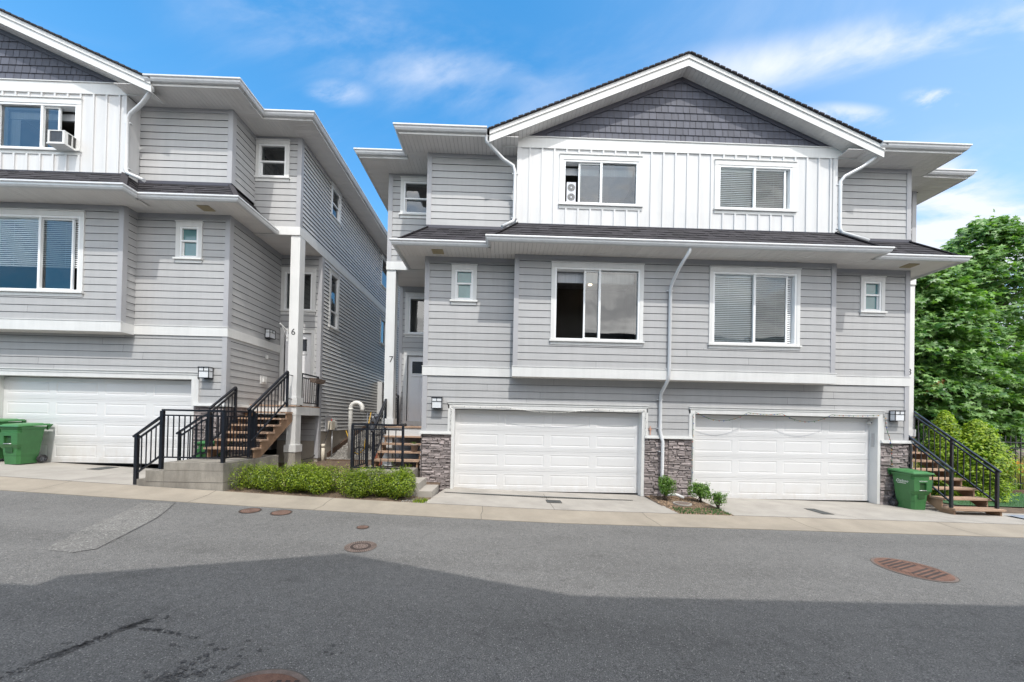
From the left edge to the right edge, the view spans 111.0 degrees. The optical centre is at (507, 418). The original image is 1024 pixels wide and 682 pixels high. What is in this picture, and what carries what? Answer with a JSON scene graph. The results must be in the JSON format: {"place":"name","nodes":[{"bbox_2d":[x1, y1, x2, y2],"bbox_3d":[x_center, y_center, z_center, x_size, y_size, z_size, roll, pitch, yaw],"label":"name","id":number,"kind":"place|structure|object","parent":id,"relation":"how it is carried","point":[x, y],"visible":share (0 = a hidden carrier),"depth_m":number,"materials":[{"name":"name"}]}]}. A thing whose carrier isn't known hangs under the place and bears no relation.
{"place":"outdoors","nodes":[
{"label":"outdoors","id":0,"kind":"place"},
{"bbox_2d":[0,459,157,485],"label":"driveway","id":1,"kind":"structure","parent":0,"point":[122,474],"depth_m":8.04,"materials":[{"name":"concrete"}]},
{"bbox_2d":[0,418,25,458],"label":"wheelie bin","id":2,"kind":"object","parent":1,"relation":"on","point":[4,420],"visible":0.32,"depth_m":8.62,"materials":[{"name":"green plastic"}]},
{"bbox_2d":[0,423,52,463],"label":"wheelie bin","id":3,"kind":"object","parent":1,"relation":"on","point":[20,443],"visible":1,"depth_m":8.41,"materials":[{"name":"green plastic"}]},
{"bbox_2d":[89,466,117,469],"bbox_3d":[-9.996,1.233,8.687,0.300,0.019,0.460,1,0,-1],"label":"drain cover","id":4,"kind":"object","parent":1,"relation":"on","point":[101,468],"visible":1,"depth_m":8.67,"materials":[{"name":"metal"}]},
{"bbox_2d":[194,440,232,456],"bbox_3d":[-7.342,0.987,8.794,0.490,0.903,0.616,1,0,-1],"label":"wheelie bin","id":5,"kind":"object","parent":1,"relation":"on","point":[203,450],"visible":0.06,"depth_m":8.52,"materials":[{"name":"green plastic"}]},
{"bbox_2d":[227,460,440,502],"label":"garden soil","id":6,"kind":"structure","parent":0,"point":[329,494],"depth_m":7.72,"materials":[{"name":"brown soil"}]},
{"bbox_2d":[228,459,348,495],"bbox_3d":[-4.783,1.264,7.741,2.487,0.775,0.995,1,0,-1],"label":"hedge bush","id":7,"kind":"object","parent":6,"relation":"on","point":[301,476],"visible":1,"depth_m":7.59,"materials":[{"name":"green plant"}]},
{"bbox_2d":[321,444,324,460],"bbox_3d":[-5.849,1.145,11.119,0.116,0.660,0.116,1,0,-1],"label":"standpipe","id":8,"kind":"object","parent":6,"relation":"on","point":[322,452],"visible":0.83,"depth_m":11.07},
{"bbox_2d":[325,459,370,460],"bbox_3d":[-4.804,1.468,11.296,2.250,0.260,0.080,1,0,-1],"label":"timber edging","id":9,"kind":"object","parent":6,"relation":"on","point":[343,460],"visible":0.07,"depth_m":11.25,"materials":[{"name":"wood"}]},
{"bbox_2d":[337,461,417,499],"bbox_3d":[-2.848,1.351,7.777,1.714,0.838,0.923,1,0,-1],"label":"hedge bush","id":10,"kind":"object","parent":6,"relation":"on","point":[400,489],"visible":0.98,"depth_m":7.58,"materials":[{"name":"green plant"}]},
{"bbox_2d":[412,496,427,502],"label":"weeds","id":11,"kind":"object","parent":6,"relation":"on","point":[421,501],"visible":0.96,"depth_m":7.51,"materials":[{"name":"green plant"}]},
{"bbox_2d":[325,411,396,459],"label":"gravel slope","id":12,"kind":"structure","parent":0,"point":[340,449],"depth_m":12.19,"materials":[{"name":"grey gravel"}]},
{"bbox_2d":[365,413,377,451],"bbox_3d":[-4.753,0.532,12.245,0.462,1.450,0.150,1,0,-1],"label":"gas meter","id":13,"kind":"object","parent":12,"relation":"on","point":[373,418],"visible":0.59,"depth_m":12.23,"materials":[{"name":"grey metal"}]},
{"bbox_2d":[395,394,398,423],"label":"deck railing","id":14,"kind":"object","parent":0,"point":[397,414],"visible":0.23,"depth_m":11.10,"materials":[{"name":"black metal"}]},
{"bbox_2d":[0,490,1023,681],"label":"road","id":15,"kind":"structure","parent":0,"point":[415,598],"depth_m":3.75,"materials":[{"name":"grey asphalt"}]},
{"bbox_2d":[47,502,172,551],"bbox_3d":[-5.873,1.586,5.380,0.631,0.096,2.489,1,-1,-24],"label":"asphalt patch","id":16,"kind":"object","parent":15,"relation":"on","point":[99,534],"visible":1,"depth_m":5.08,"materials":[{"name":"grey asphalt"}]},
{"bbox_2d":[238,508,261,513],"bbox_3d":[-4.648,1.666,6.347,0.353,0.022,0.353,1,0,-1],"label":"manhole cover","id":17,"kind":"object","parent":15,"relation":"on","point":[249,510],"visible":1,"depth_m":6.33,"materials":[{"name":"metal"}]},
{"bbox_2d":[223,669,310,681],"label":"manhole cover","id":18,"kind":"object","parent":15,"relation":"on","point":[265,676],"visible":1,"depth_m":2.53,"materials":[{"name":"metal"}]},
{"bbox_2d":[270,510,292,515],"bbox_3d":[-4.089,1.703,6.348,0.353,0.022,0.353,1,0,-1],"label":"manhole cover","id":19,"kind":"object","parent":15,"relation":"on","point":[280,512],"visible":1,"depth_m":6.33,"materials":[{"name":"metal"}]},
{"bbox_2d":[344,541,376,551],"bbox_3d":[-2.111,1.836,5.045,0.445,0.022,0.445,1,0,-1],"label":"manhole cover","id":20,"kind":"object","parent":15,"relation":"on","point":[359,545],"visible":1,"depth_m":5.03,"materials":[{"name":"metal"}]},
{"bbox_2d":[356,525,368,528],"bbox_3d":[-2.421,1.815,5.869,0.206,0.013,0.206,1,0,-1],"label":"manhole cover","id":21,"kind":"object","parent":15,"relation":"on","point":[363,526],"visible":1,"depth_m":5.88,"materials":[{"name":"metal"}]},
{"bbox_2d":[0,476,1023,537],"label":"kerb","id":22,"kind":"structure","parent":15,"relation":"on","point":[461,511],"depth_m":7.07,"materials":[{"name":"concrete"}]},
{"bbox_2d":[0,502,1023,681],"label":"road stain","id":23,"kind":"object","parent":15,"relation":"on","point":[86,642],"visible":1,"depth_m":2.71,"materials":[{"name":"grey asphalt"}]},
{"bbox_2d":[870,557,959,582],"bbox_3d":[5.888,2.193,5.127,0.863,0.021,0.863,1,0,-1],"label":"storm drain grate","id":24,"kind":"object","parent":15,"relation":"on","point":[913,569],"visible":1,"depth_m":5.08,"materials":[{"name":"metal"}]},
{"bbox_2d":[0,0,1023,388],"label":"sky","id":25,"kind":"structure","parent":0,"point":[940,71],"materials":[{"name":"blue"}]},
{"bbox_2d":[1,449,1023,524],"bbox_3d":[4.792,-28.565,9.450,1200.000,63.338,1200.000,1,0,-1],"label":"ground","id":26,"kind":"structure","parent":0,"point":[271,452],"depth_m":11.95,"materials":[{"name":"soil"}]},
{"bbox_2d":[0,8,399,468],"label":"duplex house","id":27,"kind":"structure","parent":26,"relation":"on","point":[170,241],"depth_m":8.91,"materials":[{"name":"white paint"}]},
{"bbox_2d":[0,208,85,296],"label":"window","id":28,"kind":"structure","parent":27,"relation":"in","point":[42,250],"depth_m":8.61,"materials":[{"name":"white paint"}]},
{"bbox_2d":[0,95,111,180],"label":"window","id":29,"kind":"structure","parent":27,"relation":"in","point":[34,134],"depth_m":8.56,"materials":[{"name":"white paint"}]},
{"bbox_2d":[46,130,76,149],"bbox_3d":[-10.665,-6.633,8.448,0.410,0.332,0.325,1,0,-1],"label":"air conditioner","id":30,"kind":"object","parent":27,"relation":"attached to","point":[61,140],"visible":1,"depth_m":8.32,"materials":[{"name":"white paint"}]},
{"bbox_2d":[3,377,190,464],"bbox_3d":[-10.424,0.076,9.025,4.876,2.172,0.034,1,0,-1],"label":"garage door","id":31,"kind":"structure","parent":27,"relation":"in","point":[100,429],"depth_m":9.01,"materials":[{"name":"white metal"}]},
{"bbox_2d":[172,220,203,262],"bbox_3d":[-8.074,-4.400,9.675,0.870,1.133,1.670,1,0,-1],"label":"window","id":32,"kind":"structure","parent":27,"relation":"in","point":[189,234],"depth_m":8.89,"materials":[{"name":"white paint"}]},
{"bbox_2d":[254,138,289,181],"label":"window","id":33,"kind":"structure","parent":27,"relation":"in","point":[272,164],"depth_m":9.78,"materials":[{"name":"white paint"}]},
{"bbox_2d":[280,323,287,340],"bbox_3d":[-6.121,-2.346,9.602,0.030,0.424,0.347,1,0,-1],"label":"plant bracket","id":34,"kind":"object","parent":27,"relation":"attached to","point":[286,333],"visible":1,"depth_m":9.71,"materials":[{"name":"white metal"}]},
{"bbox_2d":[285,333,310,401],"bbox_3d":[-6.595,-1.587,11.054,0.820,2.130,0.058,1,0,-1],"label":"front door","id":35,"kind":"structure","parent":27,"relation":"in","point":[306,358],"depth_m":11.05,"materials":[{"name":"paint"}]},
{"bbox_2d":[279,267,334,325],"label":"window","id":36,"kind":"structure","parent":27,"relation":"in","point":[285,271],"depth_m":11.01,"materials":[{"name":"white paint"}]},
{"bbox_2d":[300,373,318,406],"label":"deck railing","id":37,"kind":"object","parent":27,"relation":"on","point":[316,399],"visible":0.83,"depth_m":10.50,"materials":[{"name":"black metal"}]},
{"bbox_2d":[310,378,325,383],"bbox_3d":[-5.803,-1.128,10.730,0.210,0.120,0.600,1,0,-1],"label":"planter basket","id":38,"kind":"object","parent":37,"relation":"hanging from","point":[317,380],"visible":1,"depth_m":10.56,"materials":[{"name":"wicker"}]},
{"bbox_2d":[289,268,340,333],"bbox_3d":[-6.632,-3.876,11.830,1.670,2.083,0.956,1,0,-1],"label":"window","id":39,"kind":"structure","parent":27,"relation":"in","point":[334,277],"depth_m":11.62,"materials":[{"name":"white paint"}]},
{"bbox_2d":[325,416,336,456],"bbox_3d":[-5.870,0.679,11.697,0.140,1.500,0.650,1,0,-1],"label":"electrical box","id":40,"kind":"object","parent":27,"relation":"attached to","point":[333,424],"visible":0.9,"depth_m":11.61,"materials":[{"name":"white plastic"}]},
{"bbox_2d":[330,181,342,228],"bbox_3d":[-6.563,-7.118,11.821,1.670,1.248,0.966,1,0,-1],"label":"window","id":41,"kind":"structure","parent":27,"relation":"in","point":[336,197],"depth_m":12.03,"materials":[{"name":"white paint"}]},
{"bbox_2d":[377,382,383,418],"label":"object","id":42,"kind":"object","parent":27,"relation":"attached to","point":[380,394],"depth_m":16.14,"materials":[{"name":"white paint"}]},
{"bbox_2d":[380,315,385,347],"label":"window","id":43,"kind":"structure","parent":27,"relation":"in","point":[383,321],"depth_m":17.02,"materials":[{"name":"blue glass"}]},
{"bbox_2d":[381,254,386,291],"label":"window","id":44,"kind":"structure","parent":27,"relation":"in","point":[383,270],"depth_m":17.45,"materials":[{"name":"white paint"}]},
{"bbox_2d":[136,454,277,490],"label":"concrete steps","id":45,"kind":"structure","parent":26,"relation":"on","point":[206,474],"depth_m":7.32,"materials":[{"name":"grey concrete"}]},
{"bbox_2d":[132,409,256,484],"bbox_3d":[-6.912,0.627,7.841,1.892,1.619,0.980,1,0,-1],"label":"landing railing","id":46,"kind":"object","parent":45,"relation":"on","point":[223,457],"visible":0.99,"depth_m":7.38,"materials":[{"name":"black metal"}]},
{"bbox_2d":[176,413,212,460],"bbox_3d":[-7.493,0.535,8.391,0.826,1.367,0.050,1,0,-1],"label":"stair railing","id":47,"kind":"object","parent":45,"relation":"on","point":[188,430],"visible":0.52,"depth_m":8.38,"materials":[{"name":"black metal"}]},
{"bbox_2d":[203,411,292,457],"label":"wooden staircase","id":48,"kind":"structure","parent":45,"relation":"on","point":[273,436],"depth_m":8.86,"materials":[{"name":"brown wood"}]},
{"bbox_2d":[207,386,237,446],"bbox_3d":[-7.052,-0.058,8.702,0.050,1.535,0.860,1,0,-1],"label":"stair railing","id":49,"kind":"object","parent":48,"relation":"on","point":[234,393],"visible":0.71,"depth_m":8.65,"materials":[{"name":"black metal"}]},
{"bbox_2d":[247,371,292,457],"bbox_3d":[-5.973,-0.188,8.908,0.050,2.205,1.702,1,0,-1],"label":"stair railing","id":50,"kind":"object","parent":48,"relation":"attached to","point":[251,410],"visible":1,"depth_m":8.67,"materials":[{"name":"black metal"}]},
{"bbox_2d":[327,422,373,456],"bbox_3d":[-5.997,0.519,14.821,0.040,1.843,6.400,1,0,-1],"label":"timber edging","id":51,"kind":"object","parent":26,"relation":"on","point":[339,445],"visible":0.23,"depth_m":12.48,"materials":[{"name":"brown wood"}]},
{"bbox_2d":[347,401,364,458],"bbox_3d":[-5.027,0.406,11.640,0.528,1.980,0.152,1,0,-1],"label":"vent pipe","id":52,"kind":"object","parent":26,"relation":"on","point":[350,409],"visible":0.97,"depth_m":11.58,"materials":[{"name":"white plastic"}]},
{"bbox_2d":[346,465,438,497],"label":"concrete steps","id":53,"kind":"structure","parent":26,"relation":"on","point":[422,489],"depth_m":8.17,"materials":[{"name":"grey concrete"}]},
{"bbox_2d":[350,423,404,472],"bbox_3d":[-3.007,0.824,8.526,1.200,1.379,0.950,1,0,-1],"label":"landing railing","id":54,"kind":"object","parent":53,"relation":"on","point":[366,433],"visible":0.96,"depth_m":8.07,"materials":[{"name":"black metal"}]},
{"bbox_2d":[374,435,420,467],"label":"wooden staircase","id":55,"kind":"structure","parent":53,"relation":"on","point":[377,459],"depth_m":9.30,"materials":[{"name":"brown wood"}]},
{"bbox_2d":[371,399,386,465],"bbox_3d":[-3.438,0.339,9.392,0.050,1.784,1.067,1,0,-1],"label":"stair railing","id":56,"kind":"object","parent":55,"relation":"attached to","point":[383,409],"visible":0.84,"depth_m":9.35,"materials":[{"name":"black metal"}]},
{"bbox_2d":[410,442,418,451],"bbox_3d":[-2.486,0.751,9.346,0.220,0.279,0.261,1,0,-1],"label":"flower pot","id":57,"kind":"object","parent":55,"relation":"on","point":[414,447],"visible":1,"depth_m":9.29,"materials":[{"name":"beige ceramic"}]},
{"bbox_2d":[353,51,977,504],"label":"duplex house","id":58,"kind":"structure","parent":26,"relation":"on","point":[719,243],"depth_m":9.10,"materials":[{"name":"white paint"}]},
{"bbox_2d":[403,292,423,337],"bbox_3d":[-2.733,-3.270,11.245,1.130,1.420,0.215,1,0,-1],"label":"window","id":59,"kind":"structure","parent":58,"relation":"in","point":[410,296],"depth_m":11.17,"materials":[{"name":"white paint"}]},
{"bbox_2d":[407,356,422,420],"bbox_3d":[-2.796,-0.936,11.230,0.820,2.070,0.058,1,0,-1],"label":"front door","id":60,"kind":"structure","parent":58,"relation":"in","point":[415,377],"depth_m":11.21,"materials":[{"name":"paint"}]},
{"bbox_2d":[407,300,423,359],"bbox_3d":[-2.699,-2.952,12.006,1.670,2.083,0.956,1,0,-1],"label":"window","id":61,"kind":"structure","parent":58,"relation":"in","point":[417,318],"depth_m":11.53,"materials":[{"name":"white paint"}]},
{"bbox_2d":[399,176,435,231],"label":"window","id":62,"kind":"structure","parent":58,"relation":"in","point":[413,197],"depth_m":9.98,"materials":[{"name":"white paint"}]},
{"bbox_2d":[450,264,477,304],"bbox_3d":[-1.154,-3.413,9.909,0.870,1.133,1.670,1,0,-1],"label":"window","id":63,"kind":"structure","parent":58,"relation":"in","point":[464,276],"depth_m":9.12,"materials":[{"name":"white paint"}]},
{"bbox_2d":[454,410,638,493],"bbox_3d":[1.035,0.893,9.347,4.876,2.142,0.034,1,0,-1],"label":"garage door","id":64,"kind":"structure","parent":58,"relation":"in","point":[564,452],"depth_m":9.34,"materials":[{"name":"white metal"}]},
{"bbox_2d":[450,405,646,434],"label":"string lights","id":65,"kind":"object","parent":58,"relation":"attached to","point":[539,411],"visible":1,"depth_m":9.09,"materials":[{"name":"white plastic"}]},
{"bbox_2d":[566,182,575,201],"bbox_3d":[1.600,-5.719,8.938,0.230,0.520,0.061,1,0,-1],"label":"window fan","id":66,"kind":"object","parent":58,"relation":"attached to","point":[570,191],"depth_m":8.91,"materials":[{"name":"plastic"}]},
{"bbox_2d":[548,153,642,235],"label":"window","id":67,"kind":"structure","parent":58,"relation":"in","point":[594,193],"depth_m":8.93,"materials":[{"name":"white paint"}]},
{"bbox_2d":[549,261,644,346],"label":"window","id":68,"kind":"structure","parent":58,"relation":"in","point":[599,314],"depth_m":10.29,"materials":[{"name":"grey glass"}]},
{"bbox_2d":[683,158,797,239],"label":"window","id":69,"kind":"structure","parent":58,"relation":"in","point":[741,186],"depth_m":9.05,"materials":[{"name":"white paint"}]},
{"bbox_2d":[707,266,801,350],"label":"window","id":70,"kind":"structure","parent":58,"relation":"in","point":[758,308],"depth_m":9.05,"materials":[{"name":"grey glass"}]},
{"bbox_2d":[694,415,868,501],"bbox_3d":[7.307,1.076,9.468,4.876,2.242,0.034,1,0,-1],"label":"garage door","id":71,"kind":"structure","parent":58,"relation":"in","point":[749,457],"depth_m":9.46,"materials":[{"name":"white metal"}]},
{"bbox_2d":[692,412,892,472],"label":"string lights","id":72,"kind":"object","parent":58,"relation":"hanging from","point":[794,420],"visible":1,"depth_m":9.22,"materials":[{"name":"white plastic"}]},
{"bbox_2d":[871,433,873,446],"bbox_3d":[9.752,0.587,9.410,0.009,0.360,0.070,1,0,-1],"label":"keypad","id":73,"kind":"object","parent":58,"relation":"attached to","point":[872,439],"visible":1,"depth_m":9.41,"materials":[{"name":"white plastic"}]},
{"bbox_2d":[859,276,887,315],"bbox_3d":[9.653,-3.186,10.116,0.870,1.133,1.670,1,0,-1],"label":"window","id":74,"kind":"structure","parent":58,"relation":"in","point":[872,288],"depth_m":9.33,"materials":[{"name":"white paint"}]},
{"bbox_2d":[914,262,1023,454],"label":"maple tree","id":75,"kind":"object","parent":26,"relation":"on","point":[956,306],"visible":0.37,"depth_m":16.12,"materials":[{"name":"green plant"}]},
{"bbox_2d":[914,209,1023,452],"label":"maple tree","id":76,"kind":"object","parent":26,"relation":"on","point":[986,265],"visible":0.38,"depth_m":17.64,"materials":[{"name":"green plant"}]},
{"bbox_2d":[914,335,1023,449],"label":"maple tree","id":77,"kind":"object","parent":26,"relation":"on","point":[922,408],"visible":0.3,"depth_m":16.55,"materials":[{"name":"green plant"}]},
{"bbox_2d":[915,264,1023,461],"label":"maple tree","id":78,"kind":"object","parent":26,"relation":"on","point":[1020,373],"visible":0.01,"depth_m":21.77,"materials":[{"name":"green plant"}]},
{"bbox_2d":[425,487,679,513],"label":"driveway","id":79,"kind":"structure","parent":0,"point":[640,504],"depth_m":8.18,"materials":[{"name":"concrete"}]},
{"bbox_2d":[444,492,632,500],"bbox_3d":[0.756,1.911,8.620,4.622,0.125,0.080,1,0,-1],"label":"trench drain","id":80,"kind":"object","parent":79,"relation":"on","point":[536,496],"visible":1,"depth_m":8.62,"materials":[{"name":"metal"}]},
{"bbox_2d":[546,500,561,502],"bbox_3d":[1.068,1.941,8.206,0.350,0.011,0.280,1,0,-1],"label":"drain cover","id":81,"kind":"object","parent":79,"relation":"on","point":[553,501],"visible":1,"depth_m":8.20,"materials":[{"name":"metal"}]},
{"bbox_2d":[646,495,733,515],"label":"bark chips","id":82,"kind":"object","parent":0,"point":[698,505],"visible":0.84,"depth_m":8.31,"materials":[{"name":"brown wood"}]},
{"bbox_2d":[658,475,676,500],"bbox_3d":[3.906,1.707,8.705,0.504,0.658,0.436,1,0,-1],"label":"shrub","id":83,"kind":"object","parent":82,"relation":"on","point":[665,484],"visible":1,"depth_m":8.63,"materials":[{"name":"green plant"}]},
{"bbox_2d":[673,501,691,505],"bbox_3d":[4.139,2.030,8.355,0.410,0.025,0.410,1,0,-1],"label":"valve cover","id":84,"kind":"object","parent":82,"relation":"on","point":[680,503],"visible":1,"depth_m":8.34,"materials":[{"name":"concrete"}]},
{"bbox_2d":[687,479,710,501],"bbox_3d":[4.706,1.801,8.673,0.554,0.530,0.468,1,-1,24],"label":"shrub","id":85,"kind":"object","parent":82,"relation":"on","point":[700,490],"visible":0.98,"depth_m":8.59,"materials":[{"name":"green plant"}]},
{"bbox_2d":[673,506,728,514],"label":"weeds","id":86,"kind":"object","parent":82,"relation":"on","point":[699,512],"visible":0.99,"depth_m":7.75,"materials":[{"name":"green plant"}]},
{"bbox_2d":[708,489,727,508],"bbox_3d":[4.821,1.863,8.076,0.445,0.444,0.335,1,0,18],"label":"shrub","id":87,"kind":"object","parent":82,"relation":"on","point":[718,500],"visible":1,"depth_m":8.02,"materials":[{"name":"green plant"}]},
{"bbox_2d":[694,497,963,511],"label":"driveway","id":88,"kind":"structure","parent":0,"point":[831,504],"depth_m":9.02,"materials":[{"name":"concrete"}]},
{"bbox_2d":[887,468,934,509],"bbox_3d":[10.264,1.798,9.021,0.536,0.987,0.673,1,0,-1],"label":"wheelie bin","id":89,"kind":"object","parent":88,"relation":"on","point":[913,488],"visible":1,"depth_m":8.80,"materials":[{"name":"green plastic"}]},
{"bbox_2d":[711,504,1023,524],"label":"driveway","id":90,"kind":"structure","parent":0,"point":[855,513],"depth_m":8.08,"materials":[{"name":"concrete"}]},
{"bbox_2d":[804,508,833,514],"bbox_3d":[7.221,2.166,8.183,0.260,0.007,0.520,1,0,-1],"label":"drain cover","id":91,"kind":"object","parent":90,"relation":"on","point":[819,511],"visible":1,"depth_m":8.18,"materials":[{"name":"metal"}]},
{"bbox_2d":[912,444,1005,515],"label":"wooden staircase","id":92,"kind":"structure","parent":90,"relation":"on","point":[968,493],"depth_m":8.83,"materials":[{"name":"brown wood"}]},
{"bbox_2d":[908,435,955,507],"bbox_3d":[10.646,0.980,9.305,0.050,2.440,1.837,1,0,-1],"label":"stair railing","id":93,"kind":"object","parent":92,"relation":"on","point":[951,471],"visible":0.49,"depth_m":8.70,"materials":[{"name":"black metal"}]},
{"bbox_2d":[911,411,1001,508],"bbox_3d":[11.775,1.004,9.327,0.050,2.440,1.837,1,0,-1],"label":"stair railing","id":94,"kind":"object","parent":92,"relation":"on","point":[997,472],"visible":0.81,"depth_m":9.09,"materials":[{"name":"black metal"}]},
{"bbox_2d":[926,501,1023,513],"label":"garden soil","id":95,"kind":"structure","parent":0,"point":[1018,510],"depth_m":9.37,"materials":[{"name":"brown soil"}]},
{"bbox_2d":[913,455,1023,488],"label":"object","id":96,"kind":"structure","parent":95,"relation":"on","point":[1018,476],"depth_m":12.93,"materials":[{"name":"green plant"}]},
{"bbox_2d":[915,433,1023,489],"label":"picket fence","id":97,"kind":"object","parent":95,"relation":"on","point":[1015,442],"visible":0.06,"depth_m":12.15,"materials":[{"name":"black metal"}]},
{"bbox_2d":[939,490,1023,493],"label":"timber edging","id":98,"kind":"object","parent":95,"relation":"on","point":[1017,491],"depth_m":11.91,"materials":[{"name":"brown wood"}]},
{"bbox_2d":[991,468,1023,489],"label":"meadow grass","id":99,"kind":"structure","parent":95,"relation":"on","point":[1017,485],"depth_m":12.26,"materials":[{"name":"green plant"}]},
{"bbox_2d":[931,493,1023,506],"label":"lawn","id":100,"kind":"structure","parent":0,"point":[990,504],"depth_m":9.96,"materials":[{"name":"green plant"}]},
{"bbox_2d":[916,410,972,495],"bbox_3d":[13.608,1.119,10.947,1.294,2.755,1.221,1,0,-1],"label":"cedar shrub","id":101,"kind":"object","parent":100,"relation":"on","point":[946,421],"visible":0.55,"depth_m":10.77,"materials":[{"name":"green plant"}]},
{"bbox_2d":[939,419,1023,502],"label":"cedar shrub","id":102,"kind":"object","parent":100,"relation":"on","point":[982,439],"visible":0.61,"depth_m":10.20,"materials":[{"name":"green plant"}]},
{"bbox_2d":[1005,514,1023,517],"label":"paved path","id":103,"kind":"structure","parent":0,"point":[1020,516],"depth_m":8.37,"materials":[{"name":"grey concrete"}]}
]}

